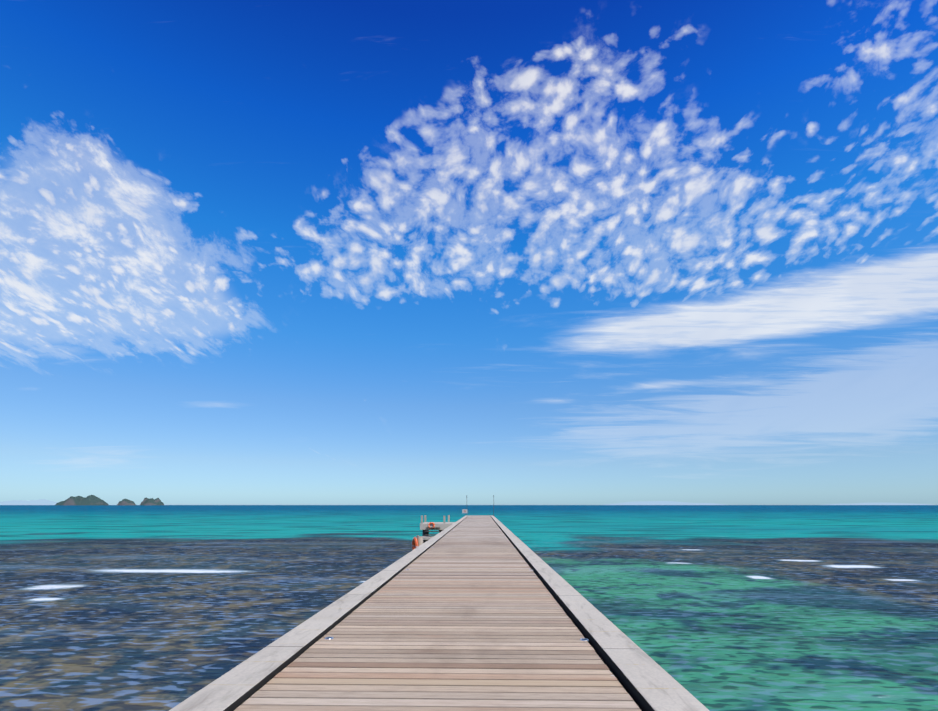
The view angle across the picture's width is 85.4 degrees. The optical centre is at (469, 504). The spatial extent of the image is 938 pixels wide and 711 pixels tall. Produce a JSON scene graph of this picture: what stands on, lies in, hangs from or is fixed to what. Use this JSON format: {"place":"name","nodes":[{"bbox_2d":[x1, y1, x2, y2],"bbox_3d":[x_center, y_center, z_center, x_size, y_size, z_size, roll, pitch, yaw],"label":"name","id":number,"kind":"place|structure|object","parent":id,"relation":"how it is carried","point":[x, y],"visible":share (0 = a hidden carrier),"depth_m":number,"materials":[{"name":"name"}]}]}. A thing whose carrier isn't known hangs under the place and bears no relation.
{"place":"outdoors","nodes":[
{"label":"outdoors","id":0,"kind":"place"},
{"bbox_2d":[0,499,57,504],"bbox_3d":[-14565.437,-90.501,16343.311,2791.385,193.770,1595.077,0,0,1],"label":"land","id":1,"kind":"structure","parent":0,"point":[33,502],"depth_m":15969.78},
{"bbox_2d":[420,522,454,539],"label":"landing platform","id":2,"kind":"structure","parent":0,"point":[441,525],"depth_m":40.79,"materials":[{"name":"grey wood"}]},
{"bbox_2d":[421,515,449,522],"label":"posts","id":3,"kind":"object","parent":2,"relation":"on","point":[443,518],"visible":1,"depth_m":42.10,"materials":[{"name":"grey wood"}]},
{"bbox_2d":[0,505,937,710],"bbox_3d":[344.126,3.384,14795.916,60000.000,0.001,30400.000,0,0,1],"label":"sea","id":4,"kind":"structure","parent":0,"point":[708,607],"depth_m":20.60,"materials":[{"name":"liquid"}]},
{"bbox_2d":[55,495,108,504],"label":"island","id":5,"kind":"structure","parent":4,"relation":"in","point":[87,500],"depth_m":4200.35,"materials":[{"name":"green plant"}]},
{"bbox_2d":[117,499,135,504],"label":"island","id":6,"kind":"structure","parent":4,"relation":"in","point":[125,502],"depth_m":4440.28,"materials":[{"name":"green plant"}]},
{"bbox_2d":[140,497,163,504],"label":"island","id":7,"kind":"structure","parent":4,"relation":"in","point":[150,501],"depth_m":4333.53,"materials":[{"name":"green plant"}]},
{"bbox_2d":[417,535,422,545],"bbox_3d":[-2.045,3.894,23.568,0.830,4.980,0.272,0,0,1],"label":"post","id":8,"kind":"object","parent":4,"relation":"in","point":[420,540],"visible":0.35,"depth_m":23.47,"materials":[{"name":"beige wood"}]},
{"bbox_2d":[412,537,417,549],"bbox_3d":[-2.526,1.904,23.493,0.148,0.890,0.890,0,0,-19],"label":"life ring","id":9,"kind":"object","parent":8,"relation":"attached to","point":[414,543],"visible":0.67,"depth_m":23.42,"materials":[{"name":"orange plastic"}]},
{"bbox_2d":[422,527,442,542],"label":"landing steps","id":10,"kind":"structure","parent":4,"relation":"in","point":[425,532],"depth_m":41.13,"materials":[{"name":"black"}]},
{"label":"pier piles","id":11,"kind":"object","parent":4,"relation":"in","visible":0},
{"bbox_2d":[169,515,708,710],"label":"pier curbs","id":12,"kind":"structure","parent":11,"relation":"on","point":[648,683],"depth_m":5.04,"materials":[{"name":"concrete"}]},
{"bbox_2d":[508,539,641,710],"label":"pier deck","id":13,"kind":"structure","parent":11,"relation":"on","point":[589,643],"depth_m":5.28,"materials":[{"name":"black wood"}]},
{"bbox_2d":[234,516,640,710],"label":"pier deck planks","id":14,"kind":"object","parent":13,"relation":"on","point":[467,614],"visible":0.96,"depth_m":5.18,"materials":[{"name":"brown wood"}]},
{"bbox_2d":[325,516,588,640],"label":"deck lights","id":15,"kind":"object","parent":14,"relation":"on","point":[583,639],"visible":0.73,"depth_m":5.63,"materials":[{"name":"silver metal"}]},
{"bbox_2d":[0,0,937,504],"label":"sky","id":16,"kind":"structure","parent":0,"point":[253,252],"materials":[{"name":"blue"}]},
{"bbox_2d":[606,501,724,504],"bbox_3d":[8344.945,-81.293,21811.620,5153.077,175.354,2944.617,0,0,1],"label":"land","id":17,"kind":"structure","parent":0,"point":[656,503],"depth_m":21110.12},
{"bbox_2d":[824,503,931,504],"bbox_3d":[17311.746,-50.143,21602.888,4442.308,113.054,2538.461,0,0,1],"label":"land","id":18,"kind":"structure","parent":0,"point":[879,504],"depth_m":20939.78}
]}

